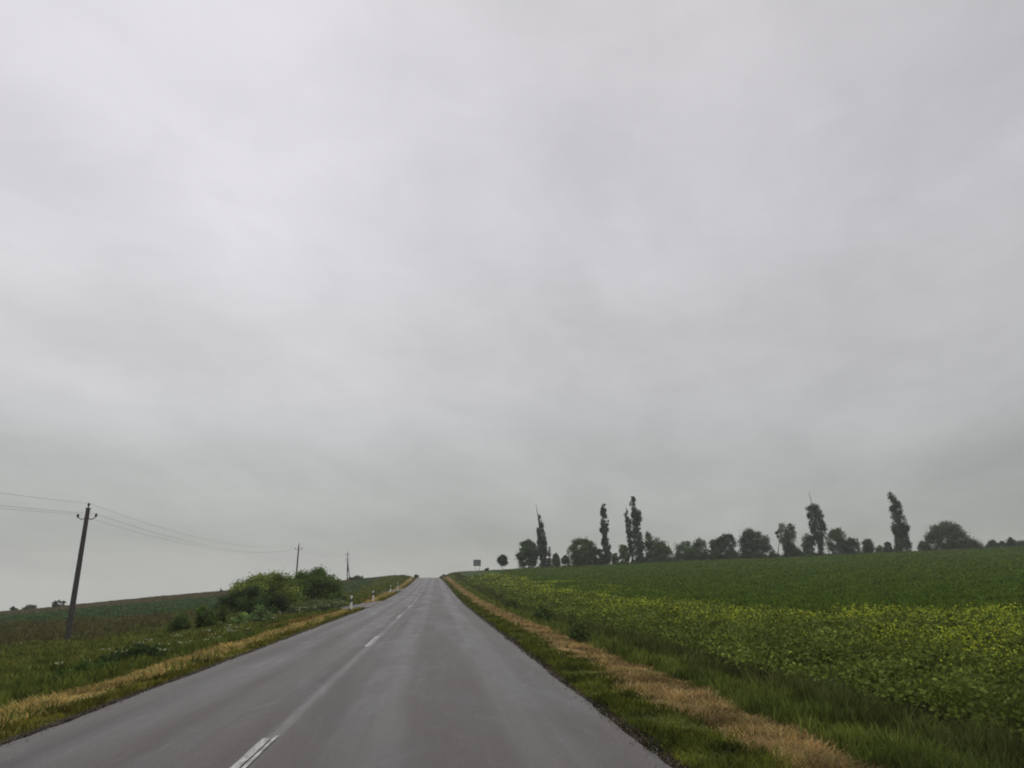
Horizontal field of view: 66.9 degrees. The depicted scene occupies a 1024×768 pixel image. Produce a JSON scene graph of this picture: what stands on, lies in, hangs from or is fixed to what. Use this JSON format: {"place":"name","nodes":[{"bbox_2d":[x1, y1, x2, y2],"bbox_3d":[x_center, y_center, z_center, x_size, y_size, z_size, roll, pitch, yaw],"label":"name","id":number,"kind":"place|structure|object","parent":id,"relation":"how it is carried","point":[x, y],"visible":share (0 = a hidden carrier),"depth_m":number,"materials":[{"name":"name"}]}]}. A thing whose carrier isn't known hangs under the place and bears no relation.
{"place":"outdoors","nodes":[
{"label":"outdoors","id":0,"kind":"place"},
{"bbox_2d":[0,578,671,767],"bbox_3d":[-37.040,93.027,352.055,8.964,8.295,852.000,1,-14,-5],"label":"road","id":1,"kind":"structure","parent":0,"point":[437,674],"depth_m":9.87,"materials":[{"name":"grey asphalt"}]},
{"bbox_2d":[230,736,277,767],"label":"road marking","id":2,"kind":"object","parent":1,"relation":"on","point":[255,748],"visible":1,"depth_m":7.45,"materials":[{"name":"paint"}]},
{"bbox_2d":[365,636,379,646],"bbox_3d":[-3.885,7.190,21.660,0.147,0.001,4.250,1,-14,-5],"label":"road marking","id":3,"kind":"object","parent":1,"relation":"on","point":[371,641],"visible":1,"depth_m":21.50,"materials":[{"name":"paint"}]},
{"bbox_2d":[342,600,384,609],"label":"path","id":4,"kind":"structure","parent":0,"point":[367,605],"depth_m":57.53,"materials":[{"name":"grey asphalt"}]},
{"bbox_2d":[0,549,1023,767],"bbox_3d":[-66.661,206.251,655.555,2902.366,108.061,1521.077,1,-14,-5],"label":"ground","id":5,"kind":"structure","parent":0,"point":[476,573],"depth_m":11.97,"materials":[{"name":"green plant"}]},
{"bbox_2d":[22,604,36,608],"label":"shrub","id":6,"kind":"object","parent":5,"relation":"on","point":[30,607],"visible":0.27,"depth_m":211.24,"materials":[{"name":"green plant"}]},
{"bbox_2d":[52,600,65,606],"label":"tree","id":7,"kind":"object","parent":5,"relation":"on","point":[55,603],"visible":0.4,"depth_m":203.51,"materials":[{"name":"green plant"}]},
{"bbox_2d":[64,503,96,640],"bbox_3d":[-28.517,12.467,51.032,1.330,9.215,0.340,1,-14,-5],"label":"utility pole","id":8,"kind":"object","parent":5,"relation":"on","point":[69,624],"visible":1,"depth_m":50.87,"materials":[{"name":"concrete"}]},
{"bbox_2d":[0,505,310,551],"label":"power line","id":9,"kind":"object","parent":8,"relation":"hanging from","point":[125,523],"visible":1,"depth_m":54.12,"materials":[{"name":"metal"}]},
{"bbox_2d":[1,508,322,556],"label":"power line","id":10,"kind":"object","parent":8,"relation":"hanging from","point":[138,532],"visible":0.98,"depth_m":61.00,"materials":[{"name":"metal"}]},
{"bbox_2d":[3,493,347,553],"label":"power line","id":11,"kind":"object","parent":8,"relation":"hanging from","point":[132,518],"visible":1,"depth_m":58.45,"materials":[{"name":"metal"}]},
{"bbox_2d":[48,656,124,681],"bbox_3d":[-9.464,6.367,17.177,1.354,0.632,1.577,-7,-16,25],"label":"weed plant","id":12,"kind":"object","parent":5,"relation":"on","point":[83,665],"visible":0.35,"depth_m":17.02,"materials":[{"name":"green plant"}]},
{"bbox_2d":[95,642,169,663],"bbox_3d":[-9.989,7.169,20.472,1.902,0.721,1.553,-11,-18,36],"label":"weed plant","id":13,"kind":"object","parent":5,"relation":"on","point":[144,649],"visible":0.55,"depth_m":20.24,"materials":[{"name":"green plant"}]},
{"bbox_2d":[162,610,191,632],"bbox_3d":[-19.515,14.042,45.185,1.696,1.595,1.648,11,-18,-38],"label":"bush","id":14,"kind":"object","parent":5,"relation":"on","point":[181,620],"visible":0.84,"depth_m":45.00,"materials":[{"name":"green plant"}]},
{"bbox_2d":[50,601,345,663],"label":"white flowers","id":15,"kind":"object","parent":5,"relation":"on","point":[204,630],"visible":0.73,"depth_m":24.04,"materials":[{"name":"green plant"}]},
{"bbox_2d":[192,605,218,627],"bbox_3d":[-18.351,14.195,46.421,1.440,1.979,1.276,1,-14,-5],"label":"bush","id":16,"kind":"object","parent":5,"relation":"on","point":[202,619],"visible":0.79,"depth_m":46.23,"materials":[{"name":"green plant"}]},
{"bbox_2d":[214,604,248,625],"bbox_3d":[-17.403,14.710,48.431,3.085,1.810,2.674,1,-14,-5],"label":"bush","id":17,"kind":"object","parent":5,"relation":"on","point":[225,615],"visible":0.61,"depth_m":48.03,"materials":[{"name":"green plant"}]},
{"bbox_2d":[211,580,293,615],"bbox_3d":[-19.600,16.876,59.246,6.302,3.628,5.840,1,-14,-5],"label":"bush","id":18,"kind":"object","parent":5,"relation":"on","point":[243,600],"visible":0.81,"depth_m":58.29,"materials":[{"name":"green plant"}]},
{"bbox_2d":[237,604,277,622],"bbox_3d":[-15.095,14.078,46.613,2.198,1.659,2.439,-14,-20,43],"label":"bush","id":19,"kind":"object","parent":5,"relation":"on","point":[258,613],"visible":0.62,"depth_m":46.43,"materials":[{"name":"green plant"}]},
{"bbox_2d":[222,567,310,603],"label":"bush","id":20,"kind":"object","parent":5,"relation":"on","point":[279,581],"visible":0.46,"depth_m":65.27,"materials":[{"name":"green plant"}]},
{"bbox_2d":[295,545,300,569],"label":"utility pole","id":21,"kind":"object","parent":5,"relation":"on","point":[298,549],"visible":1,"depth_m":138.62,"materials":[{"name":"brown wood"}]},
{"bbox_2d":[285,597,344,613],"bbox_3d":[-15.462,17.349,60.451,4.582,1.364,4.912,1,-14,-5],"label":"weed plant","id":22,"kind":"object","parent":5,"relation":"on","point":[318,605],"visible":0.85,"depth_m":59.25,"materials":[{"name":"green plant"}]},
{"bbox_2d":[287,566,349,604],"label":"bush","id":23,"kind":"object","parent":5,"relation":"on","point":[317,582],"visible":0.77,"depth_m":76.77,"materials":[{"name":"green plant"}]},
{"bbox_2d":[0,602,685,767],"bbox_3d":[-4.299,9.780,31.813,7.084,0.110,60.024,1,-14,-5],"label":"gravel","id":24,"kind":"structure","parent":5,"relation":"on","point":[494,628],"depth_m":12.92,"materials":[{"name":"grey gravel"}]},
{"bbox_2d":[345,552,349,579],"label":"utility pole","id":25,"kind":"object","parent":5,"relation":"on","point":[347,566],"visible":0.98,"depth_m":225.24,"materials":[{"name":"brown wood"}]},
{"bbox_2d":[350,595,352,608],"bbox_3d":[-9.940,13.604,47.899,0.172,1.040,0.137,1,-14,-5],"label":"delineator post","id":26,"kind":"object","parent":5,"relation":"on","point":[351,600],"visible":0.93,"depth_m":47.89,"materials":[{"name":"white plastic"}]},
{"bbox_2d":[348,575,363,580],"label":"weed plant","id":27,"kind":"object","parent":5,"relation":"on","point":[355,577],"visible":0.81,"depth_m":216.71,"materials":[{"name":"green plant"}]},
{"bbox_2d":[0,576,901,767],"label":"dry grass","id":28,"kind":"structure","parent":5,"relation":"on","point":[782,734],"depth_m":11.60,"materials":[{"name":"beige plant"}]},
{"bbox_2d":[473,560,480,571],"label":"road sign","id":29,"kind":"object","parent":5,"relation":"on","point":[476,562],"visible":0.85,"depth_m":231.97,"materials":[{"name":"grey metal"}]},
{"bbox_2d":[497,554,508,569],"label":"tree","id":30,"kind":"object","parent":5,"relation":"on","point":[501,560],"visible":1,"depth_m":230.38,"materials":[{"name":"green plant"}]},
{"bbox_2d":[502,598,519,609],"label":"weed plant","id":31,"kind":"object","parent":5,"relation":"on","point":[514,604],"visible":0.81,"depth_m":50.23,"materials":[{"name":"green plant"}]},
{"bbox_2d":[0,572,1023,767],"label":"meadow grass","id":32,"kind":"structure","parent":5,"relation":"on","point":[886,735],"depth_m":13.22,"materials":[{"name":"green plant"}]},
{"bbox_2d":[0,547,1023,645],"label":"field grass","id":33,"kind":"structure","parent":5,"relation":"on","point":[50,623],"depth_m":93.35,"materials":[{"name":"green plant"}]},
{"bbox_2d":[514,537,540,567],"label":"broad tree","id":34,"kind":"object","parent":5,"relation":"on","point":[530,554],"visible":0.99,"depth_m":250.35,"materials":[{"name":"green plant"}]},
{"bbox_2d":[535,507,547,566],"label":"poplar","id":35,"kind":"object","parent":5,"relation":"on","point":[541,543],"visible":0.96,"depth_m":255.20,"materials":[{"name":"green plant"}]},
{"bbox_2d":[531,605,552,620],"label":"weed plant","id":36,"kind":"object","parent":5,"relation":"on","point":[538,614],"visible":0.78,"depth_m":34.76,"materials":[{"name":"green plant"}]},
{"bbox_2d":[546,546,551,566],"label":"slim tree","id":37,"kind":"object","parent":5,"relation":"on","point":[549,562],"visible":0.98,"depth_m":251.70,"materials":[{"name":"green plant"}]},
{"bbox_2d":[551,553,561,566],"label":"shrub","id":38,"kind":"object","parent":5,"relation":"on","point":[556,560],"visible":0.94,"depth_m":253.47,"materials":[{"name":"green plant"}]},
{"bbox_2d":[561,554,569,564],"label":"tree","id":39,"kind":"object","parent":5,"relation":"on","point":[565,560],"visible":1,"depth_m":252.82,"materials":[{"name":"green plant"}]},
{"bbox_2d":[567,622,590,641],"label":"weed plant","id":40,"kind":"object","parent":5,"relation":"on","point":[575,632],"visible":0.93,"depth_m":22.59,"materials":[{"name":"green plant"}]},
{"bbox_2d":[566,536,599,565],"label":"broad tree","id":41,"kind":"object","parent":5,"relation":"on","point":[584,554],"visible":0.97,"depth_m":251.31,"materials":[{"name":"green plant"}]},
{"bbox_2d":[593,548,606,564],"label":"shrub","id":42,"kind":"object","parent":5,"relation":"on","point":[601,560],"visible":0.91,"depth_m":250.86,"materials":[{"name":"green plant"}]},
{"bbox_2d":[599,504,611,563],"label":"poplar","id":43,"kind":"object","parent":5,"relation":"on","point":[604,530],"visible":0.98,"depth_m":255.23,"materials":[{"name":"green plant"}]},
{"bbox_2d":[611,553,618,563],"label":"shrub","id":44,"kind":"object","parent":5,"relation":"on","point":[614,557],"visible":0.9,"depth_m":256.69,"materials":[{"name":"green plant"}]},
{"bbox_2d":[618,544,630,562],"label":"shrub","id":45,"kind":"object","parent":5,"relation":"on","point":[625,555],"visible":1,"depth_m":257.09,"materials":[{"name":"green plant"}]},
{"bbox_2d":[624,505,632,562],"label":"poplar","id":46,"kind":"object","parent":5,"relation":"on","point":[628,531],"visible":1,"depth_m":258.28,"materials":[{"name":"green plant"}]},
{"bbox_2d":[629,496,645,563],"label":"poplar","id":47,"kind":"object","parent":5,"relation":"on","point":[637,535],"visible":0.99,"depth_m":256.34,"materials":[{"name":"green plant"}]},
{"bbox_2d":[642,531,673,562],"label":"broad tree","id":48,"kind":"object","parent":5,"relation":"on","point":[660,551],"visible":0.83,"depth_m":257.11,"materials":[{"name":"green plant"}]},
{"bbox_2d":[673,540,697,560],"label":"shrub","id":49,"kind":"object","parent":5,"relation":"on","point":[688,553],"visible":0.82,"depth_m":258.34,"materials":[{"name":"green plant"}]},
{"bbox_2d":[691,537,711,559],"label":"shrub","id":50,"kind":"object","parent":5,"relation":"on","point":[699,544],"visible":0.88,"depth_m":258.58,"materials":[{"name":"green plant"}]},
{"bbox_2d":[709,539,719,556],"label":"tree","id":51,"kind":"object","parent":5,"relation":"on","point":[712,546],"visible":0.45,"depth_m":261.57,"materials":[{"name":"green plant"}]},
{"bbox_2d":[712,532,739,559],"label":"broad tree","id":52,"kind":"object","parent":5,"relation":"on","point":[722,544],"visible":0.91,"depth_m":257.64,"materials":[{"name":"green plant"}]},
{"bbox_2d":[454,573,1023,739],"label":"crop plants","id":53,"kind":"object","parent":5,"relation":"on","point":[784,643],"visible":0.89,"depth_m":17.58,"materials":[{"name":"green plant"}]},
{"bbox_2d":[473,573,1023,703],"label":"yellow flowers","id":54,"kind":"object","parent":53,"relation":"on","point":[967,612],"visible":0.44,"depth_m":22.72,"materials":[{"name":"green plant"}]},
{"bbox_2d":[456,572,1021,753],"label":"ditch grass","id":55,"kind":"structure","parent":5,"relation":"on","point":[920,706],"depth_m":14.34,"materials":[{"name":"green plant"}]},
{"bbox_2d":[737,528,777,558],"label":"broad tree","id":56,"kind":"object","parent":5,"relation":"on","point":[760,545],"visible":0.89,"depth_m":257.70,"materials":[{"name":"green plant"}]},
{"bbox_2d":[517,545,1023,568],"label":"undergrowth","id":57,"kind":"object","parent":5,"relation":"on","point":[711,557],"visible":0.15,"depth_m":258.67,"materials":[{"name":"green plant"}]},
{"bbox_2d":[774,530,779,556],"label":"dead tree","id":58,"kind":"object","parent":5,"relation":"on","point":[777,533],"visible":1,"depth_m":257.86,"materials":[{"name":"plant"}]},
{"bbox_2d":[777,522,796,555],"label":"poplar","id":59,"kind":"object","parent":5,"relation":"on","point":[785,535],"visible":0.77,"depth_m":260.85,"materials":[{"name":"green plant"}]},
{"bbox_2d":[782,544,806,556],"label":"shrub","id":60,"kind":"object","parent":5,"relation":"on","point":[792,550],"visible":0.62,"depth_m":256.60,"materials":[{"name":"green plant"}]},
{"bbox_2d":[800,533,815,554],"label":"broad tree","id":61,"kind":"object","parent":5,"relation":"on","point":[810,543],"visible":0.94,"depth_m":263.62,"materials":[{"name":"green plant"}]},
{"bbox_2d":[805,493,827,555],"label":"poplar","id":62,"kind":"object","parent":5,"relation":"on","point":[816,514],"visible":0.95,"depth_m":262.54,"materials":[{"name":"green plant"}]},
{"bbox_2d":[824,527,848,554],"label":"broad tree","id":63,"kind":"object","parent":5,"relation":"on","point":[838,537],"visible":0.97,"depth_m":261.13,"materials":[{"name":"green plant"}]},
{"bbox_2d":[844,536,858,553],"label":"tree","id":64,"kind":"object","parent":5,"relation":"on","point":[852,543],"visible":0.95,"depth_m":259.97,"materials":[{"name":"green plant"}]},
{"bbox_2d":[856,538,861,552],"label":"slim tree","id":65,"kind":"object","parent":5,"relation":"on","point":[858,550],"visible":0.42,"depth_m":262.62,"materials":[{"name":"green plant"}]},
{"bbox_2d":[859,538,875,552],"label":"tree","id":66,"kind":"object","parent":5,"relation":"on","point":[868,546],"visible":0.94,"depth_m":262.22,"materials":[{"name":"green plant"}]},
{"bbox_2d":[875,544,882,552],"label":"shrub","id":67,"kind":"object","parent":5,"relation":"on","point":[879,549],"visible":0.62,"depth_m":268.32,"materials":[{"name":"green plant"}]},
{"bbox_2d":[882,541,894,551],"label":"tree","id":68,"kind":"object","parent":5,"relation":"on","point":[888,545],"visible":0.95,"depth_m":262.62,"materials":[{"name":"green plant"}]},
{"bbox_2d":[887,491,911,551],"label":"poplar","id":69,"kind":"object","parent":5,"relation":"on","point":[900,529],"visible":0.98,"depth_m":265.37,"materials":[{"name":"green plant"}]},
{"bbox_2d":[916,541,933,550],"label":"tree","id":70,"kind":"object","parent":5,"relation":"on","point":[924,546],"visible":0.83,"depth_m":265.44,"materials":[{"name":"green plant"}]},
{"bbox_2d":[921,520,973,549],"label":"broad tree","id":71,"kind":"object","parent":5,"relation":"on","point":[950,533],"visible":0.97,"depth_m":264.09,"materials":[{"name":"green plant"}]},
{"bbox_2d":[963,536,987,548],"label":"shrub","id":72,"kind":"object","parent":5,"relation":"on","point":[974,543],"visible":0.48,"depth_m":269.13,"materials":[{"name":"green plant"}]},
{"bbox_2d":[983,539,999,547],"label":"shrub","id":73,"kind":"object","parent":5,"relation":"on","point":[993,543],"visible":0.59,"depth_m":273.28,"materials":[{"name":"green plant"}]},
{"bbox_2d":[998,541,1006,547],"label":"shrub","id":74,"kind":"object","parent":5,"relation":"on","point":[1002,543],"visible":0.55,"depth_m":273.66,"materials":[{"name":"green plant"}]},
{"bbox_2d":[1004,537,1018,546],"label":"shrub","id":75,"kind":"object","parent":5,"relation":"on","point":[1010,541],"visible":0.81,"depth_m":274.06,"materials":[{"name":"green plant"}]},
{"bbox_2d":[1017,539,1023,546],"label":"shrub","id":76,"kind":"object","parent":5,"relation":"on","point":[1019,543],"visible":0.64,"depth_m":274.59,"materials":[{"name":"green plant"}]},
{"bbox_2d":[0,0,1023,610],"label":"sky","id":77,"kind":"structure","parent":0,"point":[389,284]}
]}

